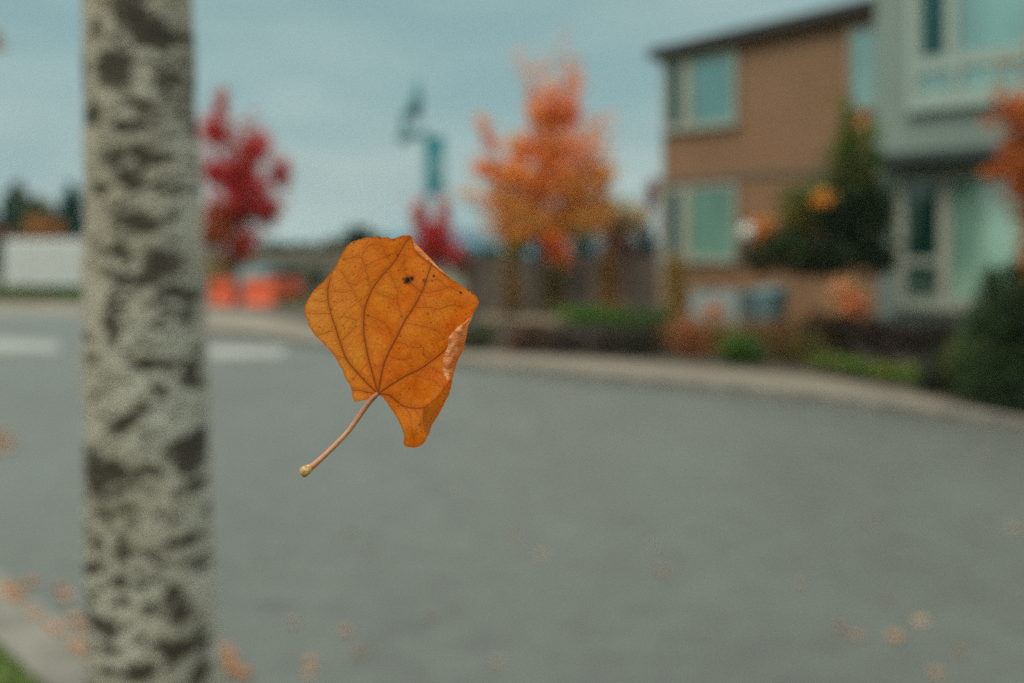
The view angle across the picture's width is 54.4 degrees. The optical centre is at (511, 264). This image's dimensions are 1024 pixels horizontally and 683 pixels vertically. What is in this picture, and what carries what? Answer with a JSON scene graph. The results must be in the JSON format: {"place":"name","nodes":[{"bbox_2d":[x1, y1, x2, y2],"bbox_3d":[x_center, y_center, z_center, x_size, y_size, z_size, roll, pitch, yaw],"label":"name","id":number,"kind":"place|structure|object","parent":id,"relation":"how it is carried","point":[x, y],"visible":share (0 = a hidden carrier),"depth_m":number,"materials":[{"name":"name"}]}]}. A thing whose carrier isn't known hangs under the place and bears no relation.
{"place":"outdoors","nodes":[
{"label":"outdoors","id":0,"kind":"place"},
{"bbox_2d":[0,642,57,682],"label":"lawn","id":1,"kind":"structure","parent":0,"point":[23,675],"depth_m":3.39,"materials":[{"name":"plant"}]},
{"bbox_2d":[81,0,224,682],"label":"birch tree","id":2,"kind":"object","parent":1,"relation":"on","point":[150,573],"visible":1,"depth_m":1.81,"materials":[{"name":"grey plant"}]},
{"bbox_2d":[0,300,82,312],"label":"pavement","id":3,"kind":"structure","parent":0,"point":[28,306],"depth_m":35.89,"materials":[{"name":"concrete"}]},
{"bbox_2d":[0,283,63,301],"bbox_3d":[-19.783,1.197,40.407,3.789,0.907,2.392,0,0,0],"label":"hedge","id":4,"kind":"object","parent":3,"relation":"on","point":[31,292],"visible":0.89,"depth_m":40.22,"materials":[{"name":"green plant"}]},
{"bbox_2d":[36,285,81,301],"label":"hedge","id":5,"kind":"object","parent":3,"relation":"on","point":[68,295],"visible":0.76,"depth_m":40.25,"materials":[{"name":"green plant"}]},
{"bbox_2d":[1,266,464,301],"bbox_3d":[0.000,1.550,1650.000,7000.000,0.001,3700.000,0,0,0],"label":"ground","id":6,"kind":"structure","parent":0,"point":[461,282],"depth_m":99.56,"materials":[{"name":"grey"}]},
{"bbox_2d":[0,226,24,289],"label":"autumn tree","id":7,"kind":"object","parent":6,"relation":"on","point":[8,234],"visible":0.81,"depth_m":55.98,"materials":[{"name":"orange plant"}]},
{"bbox_2d":[0,174,41,285],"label":"evergreen tree","id":8,"kind":"object","parent":6,"relation":"on","point":[10,212],"visible":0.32,"depth_m":71.21,"materials":[{"name":"green plant"}]},
{"bbox_2d":[1,187,56,271],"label":"evergreen tree","id":9,"kind":"object","parent":6,"relation":"on","point":[30,207],"visible":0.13,"depth_m":69.54,"materials":[{"name":"green plant"}]},
{"bbox_2d":[0,591,85,682],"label":"kerb","id":10,"kind":"structure","parent":6,"relation":"on","point":[50,656],"depth_m":3.58,"materials":[{"name":"concrete"}]},
{"bbox_2d":[4,240,82,290],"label":"box trailer","id":11,"kind":"object","parent":6,"relation":"on","point":[54,264],"visible":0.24,"depth_m":45.00,"materials":[{"name":"metal"}]},
{"bbox_2d":[0,574,86,657],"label":"gutter","id":12,"kind":"object","parent":6,"relation":"on","point":[26,601],"depth_m":4.23,"materials":[{"name":"concrete"}]},
{"bbox_2d":[0,582,18,590],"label":"fallen leaf","id":13,"kind":"object","parent":12,"relation":"on","point":[10,585],"visible":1,"depth_m":4.61,"materials":[{"name":"orange plant"}]},
{"bbox_2d":[5,589,26,599],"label":"fallen leaf","id":14,"kind":"object","parent":12,"relation":"on","point":[11,596],"visible":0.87,"depth_m":4.46,"materials":[{"name":"orange plant"}]},
{"bbox_2d":[27,606,40,616],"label":"fallen leaf","id":15,"kind":"object","parent":12,"relation":"on","point":[32,613],"visible":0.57,"depth_m":4.24,"materials":[{"name":"orange plant"}]},
{"bbox_2d":[49,623,66,632],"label":"fallen leaf","id":16,"kind":"object","parent":12,"relation":"on","point":[57,627],"visible":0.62,"depth_m":4.06,"materials":[{"name":"orange plant"}]},
{"bbox_2d":[67,639,85,650],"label":"fallen leaf","id":17,"kind":"object","parent":12,"relation":"on","point":[74,645],"visible":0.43,"depth_m":3.87,"materials":[{"name":"orange plant"}]},
{"bbox_2d":[22,212,71,239],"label":"autumn tree","id":18,"kind":"object","parent":6,"relation":"on","point":[49,230],"visible":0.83,"depth_m":57.71,"materials":[{"name":"orange plant"}]},
{"bbox_2d":[48,181,84,239],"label":"evergreen tree","id":19,"kind":"object","parent":6,"relation":"on","point":[69,211],"visible":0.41,"depth_m":67.52,"materials":[{"name":"green plant"}]},
{"bbox_2d":[230,266,311,297],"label":"parked car","id":20,"kind":"object","parent":6,"relation":"on","point":[254,272],"visible":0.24,"depth_m":42.56,"materials":[{"name":"paint"}]},
{"bbox_2d":[204,249,343,292],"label":"fence","id":21,"kind":"object","parent":6,"relation":"on","point":[289,258],"visible":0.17,"depth_m":53.74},
{"bbox_2d":[255,239,298,250],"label":"skyline tree","id":22,"kind":"object","parent":6,"relation":"on","point":[274,245],"visible":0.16,"depth_m":94.83,"materials":[{"name":"green plant"}]},
{"bbox_2d":[288,240,320,249],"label":"skyline tree","id":23,"kind":"object","parent":6,"relation":"on","point":[308,246],"visible":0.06,"depth_m":108.98,"materials":[{"name":"green plant"}]},
{"bbox_2d":[318,236,342,249],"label":"skyline tree","id":24,"kind":"object","parent":6,"relation":"on","point":[329,243],"visible":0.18,"depth_m":94.36,"materials":[{"name":"green plant"}]},
{"bbox_2d":[337,223,383,249],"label":"skyline tree","id":25,"kind":"object","parent":6,"relation":"on","point":[356,232],"visible":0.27,"depth_m":89.54,"materials":[{"name":"green plant"}]},
{"bbox_2d":[449,244,499,279],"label":"skyline tree","id":26,"kind":"object","parent":6,"relation":"on","point":[483,249],"visible":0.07,"depth_m":99.37,"materials":[{"name":"green plant"}]},
{"bbox_2d":[462,247,505,275],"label":"skyline tree","id":27,"kind":"object","parent":6,"relation":"on","point":[491,252],"visible":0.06,"depth_m":79.78,"materials":[{"name":"green plant"}]},
{"bbox_2d":[207,329,1023,433],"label":"kerb","id":28,"kind":"structure","parent":6,"relation":"on","point":[1013,424],"depth_m":11.36,"materials":[{"name":"concrete"}]},
{"bbox_2d":[647,0,877,332],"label":"house","id":29,"kind":"structure","parent":6,"relation":"on","point":[749,123],"depth_m":21.41,"materials":[{"name":"brown paint"}]},
{"bbox_2d":[661,48,738,133],"bbox_3d":[4.195,-3.855,22.230,1.960,1.685,0.148,0,0,43],"label":"window","id":30,"kind":"structure","parent":29,"relation":"in","point":[701,91],"depth_m":22.23,"materials":[{"name":"teal glass"}]},
{"bbox_2d":[661,183,738,262],"bbox_3d":[4.186,-0.911,22.181,1.956,1.739,0.148,0,0,43],"label":"window","id":31,"kind":"structure","parent":29,"relation":"in","point":[701,222],"depth_m":22.17,"materials":[{"name":"teal glass"}]},
{"bbox_2d":[739,224,756,243],"bbox_3d":[5.034,-0.630,21.168,0.422,0.500,0.432,0,0,0],"label":"wall lamp","id":32,"kind":"object","parent":29,"relation":"attached to","point":[743,232],"visible":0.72,"depth_m":21.02,"materials":[{"name":"white glass"}]},
{"bbox_2d":[848,25,874,110],"bbox_3d":[7.052,-3.881,19.580,0.986,1.653,0.148,0,0,43],"label":"window","id":33,"kind":"structure","parent":29,"relation":"in","point":[861,40],"depth_m":19.73,"materials":[{"name":"teal glass"}]},
{"bbox_2d":[875,0,1023,350],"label":"house","id":34,"kind":"structure","parent":6,"relation":"on","point":[941,75],"depth_m":15.76,"materials":[{"name":"grey paint"}]},
{"bbox_2d":[893,166,1023,311],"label":"window","id":35,"kind":"structure","parent":34,"relation":"in","point":[951,216],"depth_m":15.73,"materials":[{"name":"glass"}]},
{"bbox_2d":[903,0,1023,113],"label":"window","id":36,"kind":"structure","parent":34,"relation":"in","point":[988,28],"depth_m":15.55,"materials":[{"name":"teal glass"}]},
{"bbox_2d":[299,235,478,476],"bbox_3d":[-0.051,0.038,0.423,0.075,0.101,0.021,0,0,0],"label":"leaf","id":37,"kind":"object","parent":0,"point":[388,319],"visible":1,"depth_m":0.42,"materials":[{"name":"orange plant"}]},
{"bbox_2d":[0,0,853,247],"label":"sky","id":38,"kind":"structure","parent":0,"point":[333,81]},
{"bbox_2d":[204,229,658,265],"bbox_3d":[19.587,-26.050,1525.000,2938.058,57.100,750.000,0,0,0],"label":"hills","id":39,"kind":"structure","parent":0,"point":[471,238],"depth_m":1384.56,"materials":[{"name":"grey"}]},
{"bbox_2d":[0,313,1023,682],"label":"road","id":40,"kind":"structure","parent":0,"point":[744,513],"depth_m":5.65,"materials":[{"name":"grey asphalt"}]},
{"bbox_2d":[0,339,60,351],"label":"crosswalk marking","id":41,"kind":"object","parent":40,"relation":"on","point":[10,345],"visible":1,"depth_m":18.26,"materials":[{"name":"paint"}]},
{"bbox_2d":[23,577,43,583],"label":"fallen leaf","id":42,"kind":"object","parent":40,"relation":"on","point":[29,580],"visible":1,"depth_m":4.67,"materials":[{"name":"orange plant"}]},
{"bbox_2d":[56,590,72,597],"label":"fallen leaf","id":43,"kind":"object","parent":40,"relation":"on","point":[68,594],"visible":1,"depth_m":4.48,"materials":[{"name":"orange plant"}]},
{"bbox_2d":[66,613,82,620],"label":"fallen leaf","id":44,"kind":"object","parent":40,"relation":"on","point":[72,616],"visible":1,"depth_m":4.20,"materials":[{"name":"orange plant"}]},
{"bbox_2d":[222,643,232,653],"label":"fallen leaf","id":45,"kind":"object","parent":40,"relation":"on","point":[225,648],"visible":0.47,"depth_m":3.87,"materials":[{"name":"orange plant"}]},
{"bbox_2d":[223,652,238,662],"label":"fallen leaf","id":46,"kind":"object","parent":40,"relation":"on","point":[232,657],"visible":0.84,"depth_m":3.77,"materials":[{"name":"orange plant"}]},
{"bbox_2d":[224,663,241,670],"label":"fallen leaf","id":47,"kind":"object","parent":40,"relation":"on","point":[229,667],"visible":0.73,"depth_m":3.69,"materials":[{"name":"orange plant"}]},
{"bbox_2d":[208,346,286,357],"bbox_3d":[-4.708,1.495,17.408,1.592,0.001,2.584,0,0,-16],"label":"crosswalk marking","id":48,"kind":"object","parent":40,"relation":"on","point":[236,351],"visible":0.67,"depth_m":17.21,"materials":[{"name":"paint"}]},
{"bbox_2d":[232,667,264,675],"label":"fallen leaf","id":49,"kind":"object","parent":40,"relation":"on","point":[241,671],"visible":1,"depth_m":3.65,"materials":[{"name":"orange plant"}]},
{"bbox_2d":[886,631,908,638],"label":"fallen leaf","id":50,"kind":"object","parent":40,"relation":"on","point":[893,635],"visible":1,"depth_m":4.01,"materials":[{"name":"orange plant"}]},
{"bbox_2d":[912,614,929,624],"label":"fallen leaf","id":51,"kind":"object","parent":40,"relation":"on","point":[920,620],"visible":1,"depth_m":4.17,"materials":[{"name":"orange plant"}]},
{"bbox_2d":[928,667,943,675],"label":"fallen leaf","id":52,"kind":"object","parent":40,"relation":"on","point":[935,671],"visible":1,"depth_m":3.65,"materials":[{"name":"orange plant"}]},
{"bbox_2d":[495,236,531,256],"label":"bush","id":53,"kind":"object","parent":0,"point":[517,250],"visible":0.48,"depth_m":26.80,"materials":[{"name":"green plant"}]},
{"bbox_2d":[568,223,595,255],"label":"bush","id":54,"kind":"object","parent":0,"point":[585,248],"visible":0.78,"depth_m":24.87,"materials":[{"name":"green plant"}]},
{"bbox_2d":[554,189,654,253],"bbox_3d":[2.211,-0.287,25.890,2.876,3.398,2.519,0,0,-44],"label":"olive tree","id":55,"kind":"object","parent":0,"point":[611,203],"visible":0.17,"depth_m":25.86,"materials":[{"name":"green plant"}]},
{"bbox_2d":[206,309,1015,416],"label":"pavement","id":56,"kind":"structure","parent":0,"point":[233,320],"depth_m":13.17,"materials":[{"name":"concrete"}]},
{"bbox_2d":[206,292,1023,417],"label":"planting bed","id":57,"kind":"object","parent":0,"point":[294,313],"visible":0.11,"depth_m":14.85,"materials":[{"name":"grey concrete"}]},
{"bbox_2d":[205,253,229,296],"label":"bush","id":58,"kind":"object","parent":57,"relation":"on","point":[211,262],"visible":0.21,"depth_m":38.93,"materials":[{"name":"green plant"}]},
{"bbox_2d":[210,278,235,304],"bbox_3d":[-10.305,0.980,35.500,0.850,1.040,0.600,0,0,-9],"label":"road barrier","id":59,"kind":"object","parent":57,"relation":"on","point":[222,291],"visible":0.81,"depth_m":35.36,"materials":[{"name":"orange plastic"}]},
{"bbox_2d":[197,83,296,303],"bbox_3d":[-10.087,-2.544,36.090,3.836,8.155,3.212,0,0,-32],"label":"maple tree","id":60,"kind":"object","parent":57,"relation":"on","point":[237,179],"visible":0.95,"depth_m":35.78,"materials":[{"name":"red plant"}]},
{"bbox_2d":[241,278,278,305],"bbox_3d":[-8.859,0.980,35.000,1.150,1.040,0.600,0,0,11],"label":"road barrier","id":61,"kind":"object","parent":57,"relation":"on","point":[260,291],"visible":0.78,"depth_m":34.85,"materials":[{"name":"orange plastic"}]},
{"bbox_2d":[267,277,302,297],"bbox_3d":[-8.817,0.980,38.500,1.600,1.040,0.600,0,0,29],"label":"road barrier","id":62,"kind":"object","parent":57,"relation":"on","point":[286,286],"visible":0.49,"depth_m":38.23,"materials":[{"name":"orange plastic"}]},
{"bbox_2d":[267,261,304,280],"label":"bush","id":63,"kind":"object","parent":57,"relation":"on","point":[296,271],"visible":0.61,"depth_m":41.81,"materials":[{"name":"green plant"}]},
{"bbox_2d":[271,301,305,305],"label":"grass","id":64,"kind":"structure","parent":57,"relation":"on","point":[295,304],"depth_m":34.43,"materials":[{"name":"green plant"}]},
{"bbox_2d":[277,294,309,303],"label":"hedge","id":65,"kind":"object","parent":57,"relation":"on","point":[292,299],"visible":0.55,"depth_m":35.72,"materials":[{"name":"green plant"}]},
{"bbox_2d":[300,252,327,292],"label":"bush","id":66,"kind":"object","parent":57,"relation":"on","point":[316,277],"visible":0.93,"depth_m":40.83,"materials":[{"name":"green plant"}]},
{"bbox_2d":[395,79,445,244],"bbox_3d":[-2.759,-2.080,30.000,1.530,7.060,0.540,0,0,0],"label":"lamp post","id":67,"kind":"object","parent":57,"relation":"on","point":[434,165],"visible":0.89,"depth_m":29.95,"materials":[{"name":"metal"}]},
{"bbox_2d":[402,188,472,277],"bbox_3d":[-2.114,-0.325,27.027,2.087,3.554,1.576,0,0,20],"label":"maple tree","id":68,"kind":"object","parent":57,"relation":"on","point":[437,248],"visible":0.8,"depth_m":26.88,"materials":[{"name":"red plant"}]},
{"bbox_2d":[463,316,511,351],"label":"shrub","id":69,"kind":"object","parent":57,"relation":"on","point":[474,338],"visible":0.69,"depth_m":16.43,"materials":[{"name":"green plant"}]},
{"bbox_2d":[473,314,514,325],"bbox_3d":[-0.271,1.013,18.390,0.909,0.220,0.462,0,0,0],"label":"boulder","id":70,"kind":"object","parent":57,"relation":"on","point":[491,318],"visible":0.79,"depth_m":18.24,"materials":[{"name":"beige stone"}]},
{"bbox_2d":[494,250,531,333],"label":"columnar shrub","id":71,"kind":"object","parent":57,"relation":"on","point":[510,304],"visible":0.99,"depth_m":20.43,"materials":[{"name":"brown plant"}]},
{"bbox_2d":[496,316,554,352],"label":"shrub","id":72,"kind":"object","parent":57,"relation":"on","point":[526,339],"visible":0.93,"depth_m":16.12,"materials":[{"name":"brown plant"}]},
{"bbox_2d":[511,316,545,326],"bbox_3d":[0.336,1.023,17.999,0.706,0.215,0.444,0,0,0],"label":"boulder","id":73,"kind":"object","parent":57,"relation":"on","point":[529,320],"visible":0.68,"depth_m":17.86,"materials":[{"name":"beige stone"}]},
{"bbox_2d":[451,23,624,330],"bbox_3d":[0.496,-1.602,18.980,3.333,6.045,2.146,0,0,0],"label":"maple tree","id":74,"kind":"object","parent":57,"relation":"on","point":[569,184],"visible":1,"depth_m":18.87,"materials":[{"name":"orange plant"}]},
{"bbox_2d":[544,315,567,331],"bbox_3d":[0.784,1.046,17.599,0.441,0.316,0.328,0,0,0],"label":"boulder","id":75,"kind":"object","parent":57,"relation":"on","point":[552,322],"visible":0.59,"depth_m":17.49,"materials":[{"name":"beige stone"}]},
{"bbox_2d":[541,257,574,332],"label":"columnar shrub","id":76,"kind":"object","parent":57,"relation":"on","point":[554,281],"visible":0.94,"depth_m":19.91,"materials":[{"name":"green plant"}]},
{"bbox_2d":[544,228,578,316],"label":"autumn shrub","id":77,"kind":"object","parent":57,"relation":"on","point":[560,251],"visible":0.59,"depth_m":23.81,"materials":[{"name":"orange plant"}]},
{"bbox_2d":[465,255,658,322],"bbox_3d":[1.494,0.615,24.753,7.131,1.770,0.162,0,0,40],"label":"fence","id":78,"kind":"object","parent":57,"relation":"on","point":[639,288],"visible":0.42,"depth_m":24.58,"materials":[{"name":"wood"}]},
{"bbox_2d":[535,319,601,354],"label":"shrub","id":79,"kind":"object","parent":57,"relation":"on","point":[560,339],"visible":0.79,"depth_m":15.85,"materials":[{"name":"green plant"}]},
{"bbox_2d":[547,297,632,341],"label":"shrub","id":80,"kind":"object","parent":57,"relation":"on","point":[583,316],"visible":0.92,"depth_m":17.28,"materials":[{"name":"green plant"}]},
{"bbox_2d":[589,246,625,335],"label":"columnar shrub","id":81,"kind":"object","parent":57,"relation":"on","point":[608,289],"visible":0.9,"depth_m":19.41,"materials":[{"name":"brown plant"}]},
{"bbox_2d":[568,321,647,357],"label":"shrub","id":82,"kind":"object","parent":57,"relation":"on","point":[604,344],"visible":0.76,"depth_m":15.48,"materials":[{"name":"green plant"}]},
{"bbox_2d":[580,176,658,291],"bbox_3d":[2.623,-0.375,23.962,2.039,3.574,1.835,0,0,0],"label":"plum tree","id":83,"kind":"object","parent":57,"relation":"on","point":[619,241],"visible":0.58,"depth_m":23.84,"materials":[{"name":"brown plant"}]},
{"bbox_2d":[592,306,677,331],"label":"shrub","id":84,"kind":"object","parent":57,"relation":"on","point":[626,318],"visible":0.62,"depth_m":17.05,"materials":[{"name":"green plant"}]},
{"bbox_2d":[632,304,682,350],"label":"shrub","id":85,"kind":"object","parent":57,"relation":"on","point":[655,315],"visible":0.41,"depth_m":16.36,"materials":[{"name":"green plant"}]},
{"bbox_2d":[612,315,704,358],"bbox_3d":[2.216,1.198,15.258,1.447,0.861,1.049,0,0,0],"label":"shrub","id":86,"kind":"object","parent":57,"relation":"on","point":[642,336],"visible":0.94,"depth_m":15.20,"materials":[{"name":"green plant"}]},
{"bbox_2d":[652,251,689,335],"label":"columnar shrub","id":87,"kind":"object","parent":57,"relation":"on","point":[676,299],"visible":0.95,"depth_m":18.92,"materials":[{"name":"brown plant"}]},
{"bbox_2d":[652,309,729,358],"bbox_3d":[2.759,1.122,15.153,1.218,0.892,1.093,0,0,0],"label":"shrub","id":88,"kind":"object","parent":57,"relation":"on","point":[693,347],"visible":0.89,"depth_m":15.10,"materials":[{"name":"orange plant"}]},
{"bbox_2d":[690,284,750,341],"bbox_3d":[3.752,0.873,18.145,1.000,1.073,0.794,0,0,43],"label":"planter box","id":89,"kind":"object","parent":57,"relation":"on","point":[719,302],"visible":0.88,"depth_m":17.96,"materials":[{"name":"grey"}]},
{"bbox_2d":[687,314,757,359],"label":"shrub","id":90,"kind":"object","parent":57,"relation":"on","point":[718,329],"visible":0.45,"depth_m":14.92,"materials":[{"name":"green plant"}]},
{"bbox_2d":[708,326,783,366],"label":"shrub","id":91,"kind":"object","parent":57,"relation":"on","point":[745,351],"visible":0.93,"depth_m":13.92,"materials":[{"name":"green plant"}]},
{"bbox_2d":[749,286,788,338],"bbox_3d":[4.684,0.896,18.213,0.552,1.028,0.644,0,0,43],"label":"wheelie bin","id":92,"kind":"object","parent":57,"relation":"on","point":[777,299],"visible":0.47,"depth_m":18.02,"materials":[{"name":"plastic"}]},
{"bbox_2d":[741,297,826,360],"bbox_3d":[4.121,1.041,15.057,1.910,1.128,1.484,0,0,0],"label":"shrub","id":93,"kind":"object","parent":57,"relation":"on","point":[776,347],"visible":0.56,"depth_m":14.85,"materials":[{"name":"green plant"}]},
{"bbox_2d":[769,318,845,366],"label":"shrub","id":94,"kind":"object","parent":57,"relation":"on","point":[801,348],"visible":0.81,"depth_m":13.92,"materials":[{"name":"green plant"}]},
{"bbox_2d":[733,90,908,359],"bbox_3d":[4.551,-0.584,14.632,2.181,3.990,2.023,0,0,44],"label":"evergreen tree","id":95,"kind":"object","parent":57,"relation":"on","point":[851,220],"visible":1,"depth_m":14.43,"materials":[{"name":"green plant"}]},
{"bbox_2d":[773,305,880,357],"bbox_3d":[4.632,0.994,14.356,1.710,0.886,1.260,0,0,0],"label":"shrub","id":96,"kind":"object","parent":57,"relation":"on","point":[841,329],"visible":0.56,"depth_m":14.28,"materials":[{"name":"green plant"}]},
{"bbox_2d":[816,266,868,359],"bbox_3d":[4.728,0.722,14.095,0.583,1.421,0.662,0,0,-43],"label":"tree","id":97,"kind":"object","parent":57,"relation":"on","point":[845,296],"depth_m":14.05,"materials":[{"name":"orange plant"}]},
{"bbox_2d":[804,350,929,386],"bbox_3d":[4.442,1.308,12.326,0.726,0.409,2.187,0,0,-32],"label":"ground cover","id":98,"kind":"object","parent":57,"relation":"on","point":[870,370],"visible":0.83,"depth_m":12.25,"materials":[{"name":"green plant"}]},
{"bbox_2d":[813,307,926,364],"bbox_3d":[5.066,1.010,13.641,1.360,0.854,1.463,0,0,-35],"label":"shrub","id":99,"kind":"object","parent":57,"relation":"on","point":[873,340],"visible":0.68,"depth_m":13.55,"materials":[{"name":"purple plant"}]},
{"bbox_2d":[868,315,971,366],"bbox_3d":[5.497,1.036,13.002,1.698,0.805,1.301,0,0,0],"label":"shrub","id":100,"kind":"object","parent":57,"relation":"on","point":[920,339],"visible":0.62,"depth_m":12.91,"materials":[{"name":"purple plant"}]},
{"bbox_2d":[909,351,967,394],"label":"shrub","id":101,"kind":"object","parent":57,"relation":"on","point":[930,379],"visible":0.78,"depth_m":10.88,"materials":[{"name":"green plant"}]},
{"bbox_2d":[933,333,982,401],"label":"shrub","id":102,"kind":"object","parent":57,"relation":"on","point":[949,360],"visible":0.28,"depth_m":10.36,"materials":[{"name":"green plant"}]},
{"bbox_2d":[915,319,1001,362],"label":"shrub","id":103,"kind":"object","parent":57,"relation":"on","point":[944,350],"visible":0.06,"depth_m":12.16,"materials":[{"name":"green plant"}]},
{"bbox_2d":[933,247,1023,415],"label":"conifer shrub","id":104,"kind":"object","parent":57,"relation":"on","point":[998,365],"visible":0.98,"depth_m":9.62,"materials":[{"name":"green plant"}]},
{"bbox_2d":[972,43,1023,288],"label":"maple tree","id":105,"kind":"object","parent":57,"relation":"on","point":[1015,119],"visible":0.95,"depth_m":10.52,"materials":[{"name":"orange plant"}]},
{"bbox_2d":[633,210,658,255],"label":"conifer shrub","id":106,"kind":"object","parent":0,"point":[646,238],"visible":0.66,"depth_m":23.56,"materials":[{"name":"green plant"}]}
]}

